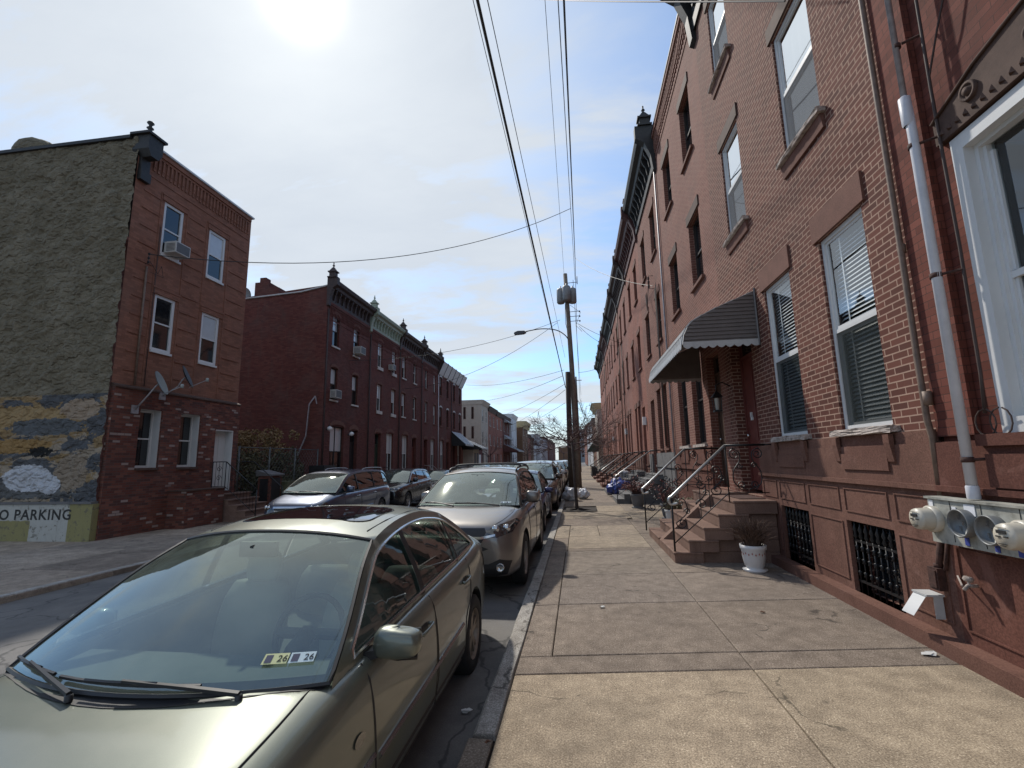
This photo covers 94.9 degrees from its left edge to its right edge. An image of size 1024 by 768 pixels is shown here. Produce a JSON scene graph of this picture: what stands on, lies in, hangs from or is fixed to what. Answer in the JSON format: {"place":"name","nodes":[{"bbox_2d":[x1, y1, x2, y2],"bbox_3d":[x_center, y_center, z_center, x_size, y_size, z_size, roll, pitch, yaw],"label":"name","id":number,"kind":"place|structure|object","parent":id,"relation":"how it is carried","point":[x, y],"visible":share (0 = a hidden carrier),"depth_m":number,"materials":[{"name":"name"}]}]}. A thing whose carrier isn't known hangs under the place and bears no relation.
{"place":"outdoors","nodes":[
{"label":"outdoors","id":0,"kind":"place"},
{"bbox_2d":[0,541,77,554],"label":"sidewalk","id":1,"kind":"structure","parent":0,"point":[8,547],"depth_m":11.60,"materials":[{"name":"concrete"}]},
{"bbox_2d":[0,522,232,603],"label":"sidewalk","id":2,"kind":"structure","parent":0,"point":[28,569],"depth_m":9.71,"materials":[{"name":"concrete"}]},
{"bbox_2d":[222,491,266,521],"bbox_3d":[-9.325,4.309,16.514,1.758,0.950,1.550,-2,-9,8],"label":"stoop","id":3,"kind":"object","parent":2,"relation":"on","point":[235,509],"visible":0.66,"depth_m":16.05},
{"bbox_2d":[211,461,256,515],"bbox_3d":[-9.431,3.630,15.927,1.728,2.006,0.036,-2,-9,8],"label":"stair railing","id":4,"kind":"object","parent":3,"relation":"on","point":[234,483],"visible":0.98,"depth_m":15.99,"materials":[{"name":"black metal"}]},
{"bbox_2d":[256,470,284,505],"bbox_3d":[-9.436,4.189,18.292,0.680,1.660,0.820,-2,-9,8],"label":"brick kiosk","id":5,"kind":"object","parent":2,"relation":"on","point":[269,489],"visible":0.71,"depth_m":18.02,"materials":[{"name":"brown brick"}]},
{"bbox_2d":[259,477,280,500],"bbox_3d":[-9.299,4.069,18.160,0.310,0.870,0.763,-9,-12,41],"label":"kiosk door","id":6,"kind":"structure","parent":5,"relation":"in","point":[275,487],"depth_m":18.02,"materials":[{"name":"black metal"}]},
{"bbox_2d":[235,446,318,495],"bbox_3d":[-9.937,4.057,20.326,0.060,2.590,5.560,-2,-9,8],"label":"chain link fence","id":7,"kind":"object","parent":2,"relation":"on","point":[269,461],"visible":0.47,"depth_m":19.98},
{"bbox_2d":[234,446,304,495],"bbox_3d":[-10.249,3.974,20.250,0.838,2.711,5.788,-2,-9,8],"label":"ivy","id":8,"kind":"object","parent":7,"relation":"attached to","point":[251,468],"visible":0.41,"depth_m":19.21,"materials":[{"name":"green plant"}]},
{"bbox_2d":[0,480,568,767],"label":"road","id":9,"kind":"structure","parent":0,"point":[440,741],"depth_m":4.93,"materials":[{"name":"asphalt"}]},
{"bbox_2d":[0,560,149,597],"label":"kerb","id":10,"kind":"structure","parent":9,"relation":"on","point":[54,583],"depth_m":7.84,"materials":[{"name":"concrete"}]},
{"bbox_2d":[0,505,484,767],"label":"parked sedan","id":11,"kind":"object","parent":9,"relation":"on","point":[342,636],"visible":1,"depth_m":2.36,"materials":[{"name":"beige paint"}]},
{"bbox_2d":[264,467,389,513],"bbox_3d":[-5.692,3.619,15.261,2.214,1.756,5.197,-2,-9,8],"label":"parked minivan","id":12,"kind":"object","parent":9,"relation":"on","point":[347,486],"visible":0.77,"depth_m":14.89,"materials":[{"name":"grey paint"}]},
{"bbox_2d":[384,468,431,506],"bbox_3d":[-4.852,4.496,20.440,2.023,1.630,4.589,-2,-9,8],"label":"parked suv","id":13,"kind":"object","parent":9,"relation":"on","point":[415,484],"visible":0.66,"depth_m":19.96,"materials":[{"name":"black paint"}]},
{"bbox_2d":[428,469,458,496],"bbox_3d":[-4.114,5.392,25.529,2.039,1.465,4.700,-2,-9,8],"label":"parked sedan","id":14,"kind":"object","parent":9,"relation":"on","point":[436,475],"visible":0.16,"depth_m":25.93,"materials":[{"name":"black paint"}]},
{"bbox_2d":[457,738,492,767],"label":"kerb patch","id":15,"kind":"object","parent":9,"relation":"on","point":[476,752],"visible":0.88,"depth_m":2.64,"materials":[{"name":"concrete"}]},
{"bbox_2d":[417,463,542,583],"bbox_3d":[-0.465,2.260,8.310,2.022,1.697,4.611,-2,-9,8],"label":"parked suv","id":16,"kind":"object","parent":9,"relation":"on","point":[504,526],"visible":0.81,"depth_m":7.08,"materials":[{"name":"beige paint"}]},
{"bbox_2d":[479,470,552,530],"bbox_3d":[0.192,3.169,13.267,2.039,1.465,4.700,-2,-9,8],"label":"parked sedan","id":17,"kind":"object","parent":9,"relation":"on","point":[544,487],"visible":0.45,"depth_m":12.77,"materials":[{"name":"grey paint"}]},
{"bbox_2d":[472,484,568,740],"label":"kerb","id":18,"kind":"structure","parent":9,"relation":"on","point":[490,720],"depth_m":3.91,"materials":[{"name":"concrete"}]},
{"bbox_2d":[513,460,562,508],"bbox_3d":[0.935,3.896,18.594,2.214,1.710,5.169,-2,-9,8],"label":"parked minivan","id":19,"kind":"object","parent":9,"relation":"on","point":[554,481],"visible":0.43,"depth_m":18.09,"materials":[{"name":"grey paint"}]},
{"bbox_2d":[0,0,676,459],"label":"sky","id":20,"kind":"structure","parent":0,"point":[347,130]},
{"bbox_2d":[488,406,497,462],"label":"row house","id":21,"kind":"structure","parent":0,"point":[492,412],"depth_m":70.18,"materials":[{"name":"orange brick"}]},
{"bbox_2d":[496,411,503,462],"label":"row house","id":22,"kind":"structure","parent":0,"point":[499,453],"depth_m":76.75,"materials":[{"name":"orange brick"}]},
{"bbox_2d":[504,414,517,462],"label":"row house","id":23,"kind":"structure","parent":0,"point":[512,428],"depth_m":90.71,"materials":[{"name":"white"}]},
{"bbox_2d":[502,415,523,462],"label":"row house","id":24,"kind":"structure","parent":0,"point":[506,439],"depth_m":82.71,"materials":[{"name":"grey brick"}]},
{"bbox_2d":[516,421,530,461],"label":"row house","id":25,"kind":"structure","parent":0,"point":[521,436],"depth_m":97.51,"materials":[{"name":"beige brick"}]},
{"bbox_2d":[486,507,631,767],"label":"soil","id":26,"kind":"structure","parent":0,"point":[564,509],"depth_m":5.02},
{"bbox_2d":[566,508,595,511],"bbox_3d":[2.211,4.019,15.099,0.950,0.095,1.200,-2,-9,8],"label":"tree pit","id":27,"kind":"object","parent":26,"relation":"on","point":[578,509],"visible":0.94,"depth_m":14.93,"materials":[{"name":"soil"}]},
{"bbox_2d":[518,397,632,508],"bbox_3d":[2.048,2.353,15.500,3.835,3.582,3.509,-2,-9,8],"label":"bare tree","id":28,"kind":"object","parent":27,"relation":"on","point":[579,429],"visible":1,"depth_m":15.39,"materials":[{"name":"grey plant"}]},
{"bbox_2d":[488,466,1023,767],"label":"sidewalk","id":29,"kind":"structure","parent":0,"point":[661,659],"depth_m":3.46,"materials":[{"name":"concrete"}]},
{"bbox_2d":[514,273,581,487],"bbox_3d":[2.242,-0.354,28.122,4.109,13.068,0.967,-2,-9,8],"label":"utility pole","id":30,"kind":"object","parent":29,"relation":"on","point":[566,294],"visible":0.98,"depth_m":28.30,"materials":[{"name":"brown wood"}]},
{"bbox_2d":[473,0,554,341],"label":"overhead wire","id":31,"kind":"object","parent":30,"relation":"attached to","point":[506,141],"visible":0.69,"depth_m":9.15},
{"bbox_2d":[487,0,564,355],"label":"overhead wire","id":32,"kind":"object","parent":30,"relation":"attached to","point":[518,142],"visible":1,"depth_m":9.09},
{"bbox_2d":[558,0,574,274],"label":"overhead wire","id":33,"kind":"object","parent":30,"relation":"attached to","point":[564,112],"visible":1,"depth_m":11.05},
{"bbox_2d":[563,0,574,253],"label":"overhead wire","id":34,"kind":"object","parent":30,"relation":"attached to","point":[564,14],"visible":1,"depth_m":11.49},
{"bbox_2d":[565,372,573,487],"bbox_3d":[3.352,2.668,27.379,0.340,6.826,0.425,-2,-9,8],"label":"pole stub","id":35,"kind":"object","parent":29,"relation":"on","point":[568,415],"visible":0.68,"depth_m":27.29,"materials":[{"name":"wood"}]},
{"bbox_2d":[476,0,565,387],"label":"overhead wire","id":36,"kind":"object","parent":35,"relation":"attached to","point":[492,67],"visible":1,"depth_m":7.68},
{"bbox_2d":[562,487,580,500],"bbox_3d":[2.337,4.359,18.707,0.667,0.526,0.639,2,-10,-20],"label":"rubbish bag","id":37,"kind":"object","parent":29,"relation":"on","point":[568,493],"visible":0.77,"depth_m":18.50,"materials":[{"name":"white plastic"}]},
{"bbox_2d":[587,403,603,468],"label":"row house","id":38,"kind":"structure","parent":29,"relation":"on","point":[598,410],"depth_m":61.05,"materials":[{"name":"brick"}]},
{"bbox_2d":[594,353,605,464],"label":"row house","id":39,"kind":"structure","parent":29,"relation":"on","point":[596,366],"depth_m":54.94,"materials":[{"name":"orange brick"}]},
{"bbox_2d":[596,345,608,464],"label":"row house","id":40,"kind":"structure","parent":29,"relation":"on","point":[600,357],"depth_m":49.51,"materials":[{"name":"brick"}]},
{"bbox_2d":[598,331,612,463],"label":"row house","id":41,"kind":"structure","parent":29,"relation":"on","point":[603,347],"depth_m":44.24,"materials":[{"name":"orange brick"}]},
{"bbox_2d":[601,308,618,466],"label":"row house","id":42,"kind":"structure","parent":29,"relation":"on","point":[606,331],"depth_m":38.90,"materials":[{"name":"brick"}]},
{"bbox_2d":[604,283,625,466],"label":"row house","id":43,"kind":"structure","parent":29,"relation":"on","point":[611,312],"depth_m":33.69,"materials":[{"name":"orange brick"}]},
{"bbox_2d":[606,477,630,493],"bbox_3d":[4.639,4.411,20.336,1.119,0.749,1.145,-2,-9,8],"label":"plastic heap","id":44,"kind":"object","parent":29,"relation":"on","point":[610,488],"visible":0.53,"depth_m":20.04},
{"bbox_2d":[608,249,635,469],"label":"row house","id":45,"kind":"structure","parent":29,"relation":"on","point":[617,289],"depth_m":28.27,"materials":[{"name":"brick"}]},
{"bbox_2d":[604,470,645,494],"bbox_3d":[5.321,4.697,22.324,1.762,1.122,2.624,-2,-9,8],"label":"stoop","id":46,"kind":"object","parent":29,"relation":"on","point":[640,474],"visible":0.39,"depth_m":21.09,"materials":[{"name":"grey stone"}]},
{"bbox_2d":[614,199,650,472],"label":"row house","id":47,"kind":"structure","parent":29,"relation":"on","point":[626,255],"depth_m":23.10,"materials":[{"name":"orange brick"}]},
{"bbox_2d":[616,475,656,508],"bbox_3d":[4.112,3.546,15.529,1.282,1.060,1.136,-8,-12,37],"label":"potted plant","id":48,"kind":"object","parent":29,"relation":"on","point":[637,496],"visible":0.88,"depth_m":15.36,"materials":[{"name":"red plant"}]},
{"bbox_2d":[612,473,663,503],"bbox_3d":[4.752,4.004,17.990,1.682,1.122,2.274,-2,-9,8],"label":"stoop","id":49,"kind":"object","parent":29,"relation":"on","point":[624,497],"visible":0.55,"depth_m":16.90,"materials":[{"name":"grey stone"}]},
{"bbox_2d":[622,106,678,502],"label":"row house","id":50,"kind":"structure","parent":29,"relation":"on","point":[640,208],"depth_m":17.74,"materials":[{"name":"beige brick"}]},
{"bbox_2d":[645,275,666,445],"bbox_3d":[5.211,-0.873,17.315,0.230,6.313,1.973,-2,-9,3],"label":"wire bracket","id":51,"kind":"object","parent":50,"relation":"attached to","point":[646,295],"visible":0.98,"depth_m":16.51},
{"bbox_2d":[551,0,785,2],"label":"overhead wire","id":52,"kind":"object","parent":51,"relation":"attached to","point":[737,1],"visible":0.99,"depth_m":7.46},
{"bbox_2d":[650,479,688,518],"bbox_3d":[4.197,3.072,12.639,1.055,1.067,1.116,-2,-9,8],"label":"potted plant","id":53,"kind":"object","parent":29,"relation":"on","point":[663,496],"visible":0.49,"depth_m":12.56,"materials":[{"name":"green plant"}]},
{"bbox_2d":[651,14,762,508],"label":"brick house","id":54,"kind":"structure","parent":29,"relation":"on","point":[688,257],"depth_m":12.26,"materials":[{"name":"red"}]},
{"bbox_2d":[660,139,672,220],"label":"window","id":55,"kind":"structure","parent":54,"relation":"in","point":[666,145],"depth_m":14.78,"materials":[{"name":"black"}]},
{"bbox_2d":[668,242,680,321],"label":"window","id":56,"kind":"structure","parent":54,"relation":"in","point":[674,249],"depth_m":14.29,"materials":[{"name":"black"}]},
{"bbox_2d":[676,71,692,174],"bbox_3d":[4.490,-6.650,12.055,0.250,2.040,1.180,-2,-9,8],"label":"window","id":57,"kind":"structure","parent":54,"relation":"in","point":[689,146],"depth_m":12.28,"materials":[{"name":"black"}]},
{"bbox_2d":[679,381,690,448],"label":"window","id":58,"kind":"structure","parent":54,"relation":"in","point":[684,395],"depth_m":13.87,"materials":[{"name":"black"}]},
{"bbox_2d":[685,194,704,293],"bbox_3d":[4.552,-3.394,11.526,0.250,2.040,1.180,-2,-9,8],"label":"window","id":59,"kind":"structure","parent":54,"relation":"in","point":[696,228],"depth_m":11.77,"materials":[{"name":"black"}]},
{"bbox_2d":[693,347,707,447],"bbox_3d":[4.752,0.263,11.917,0.250,2.640,1.220,-2,-9,8],"label":"window","id":60,"kind":"structure","parent":54,"relation":"in","point":[704,443],"depth_m":12.18,"materials":[{"name":"black"}]},
{"bbox_2d":[713,355,729,484],"bbox_3d":[4.700,0.746,10.324,0.130,2.899,0.978,-2,-9,8],"label":"door","id":61,"kind":"structure","parent":54,"relation":"in","point":[715,360],"depth_m":10.65,"materials":[{"name":"brown wood"}]},
{"bbox_2d":[648,490,780,562],"bbox_3d":[3.480,2.530,8.564,1.582,1.061,2.724,-2,-9,8],"label":"stoop","id":62,"kind":"object","parent":29,"relation":"on","point":[706,538],"visible":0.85,"depth_m":7.29,"materials":[{"name":"stone"}]},
{"bbox_2d":[641,447,718,529],"bbox_3d":[3.597,2.196,9.858,1.747,1.688,0.044,-2,-9,8],"label":"stair railing","id":63,"kind":"object","parent":62,"relation":"on","point":[658,473],"visible":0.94,"depth_m":9.91,"materials":[{"name":"black metal"}]},
{"bbox_2d":[667,443,770,551],"bbox_3d":[3.297,1.803,7.397,1.657,1.688,0.044,-2,-9,8],"label":"stair railing","id":64,"kind":"object","parent":62,"relation":"on","point":[675,492],"visible":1,"depth_m":7.43,"materials":[{"name":"black metal"}]},
{"bbox_2d":[723,515,777,572],"bbox_3d":[3.446,2.281,6.757,0.635,0.773,0.663,-1,-9,-2],"label":"potted plant","id":65,"kind":"object","parent":29,"relation":"on","point":[753,547],"visible":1,"depth_m":6.66,"materials":[{"name":"ceramic"}]},
{"bbox_2d":[649,0,1021,656],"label":"brick house","id":66,"kind":"structure","parent":29,"relation":"on","point":[804,325],"depth_m":5.92,"materials":[{"name":"red brick"}]},
{"bbox_2d":[703,0,729,93],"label":"window","id":67,"kind":"structure","parent":66,"relation":"in","point":[717,21],"depth_m":9.41,"materials":[{"name":"glass"}]},
{"bbox_2d":[710,382,729,411],"bbox_3d":[4.157,0.252,9.344,0.375,0.600,0.200,-2,-9,8],"label":"wall lantern","id":68,"kind":"object","parent":66,"relation":"attached to","point":[716,396],"depth_m":9.30,"materials":[{"name":"black metal"}]},
{"bbox_2d":[716,102,748,247],"bbox_3d":[4.104,-3.848,8.779,0.202,2.247,1.149,-2,-9,8],"label":"window","id":69,"kind":"structure","parent":66,"relation":"in","point":[731,154],"depth_m":8.82,"materials":[{"name":"glass"}]},
{"bbox_2d":[738,344,762,489],"bbox_3d":[4.450,0.462,8.543,0.130,2.899,1.118,-2,-9,8],"label":"door","id":70,"kind":"structure","parent":66,"relation":"in","point":[745,356],"depth_m":8.84,"materials":[{"name":"black"}]},
{"bbox_2d":[758,245,811,441],"bbox_3d":[4.170,-0.539,6.912,0.562,2.737,1.109,-2,-9,8],"label":"window","id":71,"kind":"structure","parent":66,"relation":"in","point":[786,363],"depth_m":7.07,"materials":[{"name":"glass"}]},
{"bbox_2d":[765,0,825,169],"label":"window","id":72,"kind":"structure","parent":66,"relation":"in","point":[800,103],"depth_m":6.35,"materials":[{"name":"glass"}]},
{"bbox_2d":[797,509,814,564],"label":"basement window","id":73,"kind":"structure","parent":66,"relation":"in","point":[801,510],"depth_m":6.82,"materials":[{"name":"black"}]},
{"bbox_2d":[809,170,900,436],"bbox_3d":[3.931,-0.811,5.210,0.562,2.737,1.109,-2,-9,8],"label":"window","id":74,"kind":"structure","parent":66,"relation":"in","point":[857,341],"depth_m":5.34,"materials":[{"name":"glass"}]},
{"bbox_2d":[868,525,904,604],"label":"basement window","id":75,"kind":"structure","parent":66,"relation":"in","point":[891,564],"depth_m":5.02,"materials":[{"name":"black"}]},
{"bbox_2d":[902,589,945,619],"bbox_3d":[3.524,1.887,4.029,0.240,0.195,0.180,-2,-9,8],"label":"dryer vent","id":76,"kind":"object","parent":66,"relation":"attached to","point":[914,601],"visible":1,"depth_m":4.00,"materials":[{"name":"white paint"}]},
{"bbox_2d":[927,542,949,591],"bbox_3d":[3.586,1.511,3.940,0.095,0.425,0.195,-2,-9,8],"label":"junction box","id":77,"kind":"object","parent":66,"relation":"attached to","point":[937,575],"visible":0.85,"depth_m":3.93,"materials":[{"name":"metal"}]},
{"bbox_2d":[866,0,1023,697],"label":"brick house","id":78,"kind":"structure","parent":29,"relation":"on","point":[977,75],"depth_m":3.60,"materials":[{"name":"red brick"}]},
{"bbox_2d":[858,0,941,495],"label":"conduit","id":79,"kind":"object","parent":78,"relation":"attached to","point":[926,398],"visible":0.94,"depth_m":4.28,"materials":[{"name":"metal"}]},
{"bbox_2d":[884,0,985,499],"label":"downspout","id":80,"kind":"object","parent":78,"relation":"attached to","point":[936,274],"visible":1,"depth_m":3.76,"materials":[{"name":"metal"}]},
{"bbox_2d":[914,0,1013,433],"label":"cable","id":81,"kind":"object","parent":78,"relation":"attached to","point":[965,281],"visible":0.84,"depth_m":3.72,"materials":[{"name":"rubber"}]},
{"bbox_2d":[909,496,1023,558],"bbox_3d":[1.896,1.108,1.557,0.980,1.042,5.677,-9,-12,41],"label":"electric meter bank","id":82,"kind":"structure","parent":78,"relation":"attached to","point":[996,527],"depth_m":3.43,"materials":[{"name":"metal"}]},
{"bbox_2d":[957,575,978,590],"bbox_3d":[3.569,1.547,3.676,0.105,0.108,0.234,-8,-11,36],"label":"hose tap","id":83,"kind":"object","parent":78,"relation":"attached to","point":[969,581],"visible":1,"depth_m":3.61,"materials":[{"name":"grey metal"}]},
{"bbox_2d":[929,0,1023,432],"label":"window","id":84,"kind":"structure","parent":78,"relation":"in","point":[990,180],"depth_m":3.48,"materials":[{"name":"white paint"}]},
{"label":"soil","id":85,"kind":"structure","parent":0,"visible":0},
{"bbox_2d":[0,121,254,541],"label":"corner house","id":86,"kind":"structure","parent":85,"relation":"on","point":[86,455],"depth_m":13.85,"materials":[{"name":"brown brick"}]},
{"bbox_2d":[133,266,147,384],"bbox_3d":[-10.904,-1.750,13.808,0.056,3.580,0.086,-2,-9,8],"label":"conduit","id":87,"kind":"object","parent":86,"relation":"attached to","point":[140,326],"visible":1,"depth_m":13.79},
{"bbox_2d":[134,411,158,470],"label":"window","id":88,"kind":"structure","parent":86,"relation":"in","point":[146,417],"depth_m":14.03,"materials":[{"name":"white paint"}]},
{"bbox_2d":[147,253,162,277],"bbox_3d":[-10.791,-3.594,14.239,0.148,0.606,0.543,-5,-10,21],"label":"wire bracket","id":89,"kind":"object","parent":86,"relation":"attached to","point":[148,257],"visible":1,"depth_m":14.08,"materials":[{"name":"black metal"}]},
{"bbox_2d":[151,209,568,263],"bbox_3d":[-4.026,-6.123,18.235,15.679,5.541,0.025,4,-10,-29],"label":"overhead wire","id":90,"kind":"object","parent":89,"relation":"attached to","point":[351,261],"visible":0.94,"depth_m":16.92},
{"bbox_2d":[131,371,183,413],"bbox_3d":[-10.267,0.242,13.649,0.607,1.254,1.127,-11,-13,46],"label":"satellite dish","id":91,"kind":"object","parent":86,"relation":"attached to","point":[160,380],"visible":1,"depth_m":13.67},
{"bbox_2d":[149,294,174,356],"bbox_3d":[-10.856,-1.814,14.598,0.130,1.818,0.750,-2,-9,8],"label":"window","id":92,"kind":"structure","parent":86,"relation":"in","point":[163,312],"depth_m":14.64,"materials":[{"name":"glass"}]},
{"bbox_2d":[159,202,183,264],"bbox_3d":[-10.913,-4.829,15.087,0.130,1.808,0.750,-2,-9,8],"label":"window","id":93,"kind":"structure","parent":86,"relation":"in","point":[173,218],"depth_m":15.12,"materials":[{"name":"glass"}]},
{"bbox_2d":[164,241,190,259],"bbox_3d":[-10.690,-4.273,15.015,0.426,0.360,0.556,-2,-9,8],"label":"air conditioner","id":94,"kind":"object","parent":86,"relation":"attached to","point":[174,249],"visible":0.99,"depth_m":14.84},
{"bbox_2d":[159,366,208,399],"bbox_3d":[-10.114,-0.034,14.550,1.070,1.083,0.676,-2,-9,8],"label":"satellite dish","id":95,"kind":"object","parent":86,"relation":"attached to","point":[162,396],"visible":1,"depth_m":14.53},
{"bbox_2d":[176,415,198,468],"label":"window","id":96,"kind":"structure","parent":86,"relation":"in","point":[184,447],"depth_m":15.48,"materials":[{"name":"white paint"}]},
{"bbox_2d":[198,312,218,367],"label":"window","id":97,"kind":"structure","parent":86,"relation":"in","point":[209,324],"depth_m":16.46,"materials":[{"name":"glass"}]},
{"bbox_2d":[205,230,225,285],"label":"window","id":98,"kind":"structure","parent":86,"relation":"in","point":[216,246],"depth_m":16.95,"materials":[{"name":"glass"}]},
{"bbox_2d":[212,431,226,485],"bbox_3d":[-10.542,2.686,16.709,0.090,2.200,0.868,-2,-9,8],"label":"door","id":99,"kind":"structure","parent":86,"relation":"in","point":[220,437],"depth_m":16.86,"materials":[{"name":"white paint"}]},
{"bbox_2d":[164,487,225,528],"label":"porch wall","id":100,"kind":"structure","parent":85,"relation":"on","point":[190,508],"depth_m":14.58,"materials":[{"name":"brick"}]},
{"bbox_2d":[236,425,299,489],"bbox_3d":[-11.335,3.593,20.509,2.508,3.651,4.204,-2,-9,8],"label":"shrub","id":101,"kind":"object","parent":85,"relation":"on","point":[246,438],"visible":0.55,"depth_m":20.78,"materials":[{"name":"green plant"}]},
{"bbox_2d":[234,263,376,491],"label":"row house","id":102,"kind":"structure","parent":85,"relation":"on","point":[297,354],"depth_m":24.58,"materials":[{"name":"red brick"}]},
{"bbox_2d":[332,312,339,349],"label":"window","id":103,"kind":"structure","parent":102,"relation":"in","point":[335,326],"depth_m":25.41,"materials":[{"name":"black"}]},
{"bbox_2d":[329,420,344,468],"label":"window","id":104,"kind":"structure","parent":102,"relation":"in","point":[336,433],"depth_m":25.02,"materials":[{"name":"white"}]},
{"bbox_2d":[366,296,405,473],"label":"row house","id":105,"kind":"structure","parent":85,"relation":"on","point":[386,333],"depth_m":31.04,"materials":[{"name":"red brick"}]},
{"bbox_2d":[386,429,393,469],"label":"window","id":106,"kind":"structure","parent":105,"relation":"in","point":[389,436],"depth_m":32.02,"materials":[{"name":"white paint"}]},
{"bbox_2d":[397,318,426,479],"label":"row house","id":107,"kind":"structure","parent":85,"relation":"on","point":[409,424],"depth_m":35.89,"materials":[{"name":"red brick"}]},
{"bbox_2d":[420,336,443,470],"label":"row house","id":108,"kind":"structure","parent":85,"relation":"on","point":[431,364],"depth_m":40.71,"materials":[{"name":"red brick"}]},
{"bbox_2d":[437,361,456,469],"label":"row house","id":109,"kind":"structure","parent":85,"relation":"on","point":[447,372],"depth_m":45.24,"materials":[{"name":"red brick"}]},
{"bbox_2d":[451,371,473,467],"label":"row house","id":110,"kind":"structure","parent":85,"relation":"on","point":[459,440],"depth_m":49.69,"materials":[{"name":"red brick"}]},
{"bbox_2d":[462,440,487,467],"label":"shopfront","id":111,"kind":"object","parent":85,"relation":"on","point":[470,455],"visible":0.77,"depth_m":51.47,"materials":[{"name":"beige paint"}]},
{"bbox_2d":[462,400,489,462],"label":"row house","id":112,"kind":"structure","parent":85,"relation":"on","point":[475,421],"depth_m":63.01,"materials":[{"name":"beige paint"}]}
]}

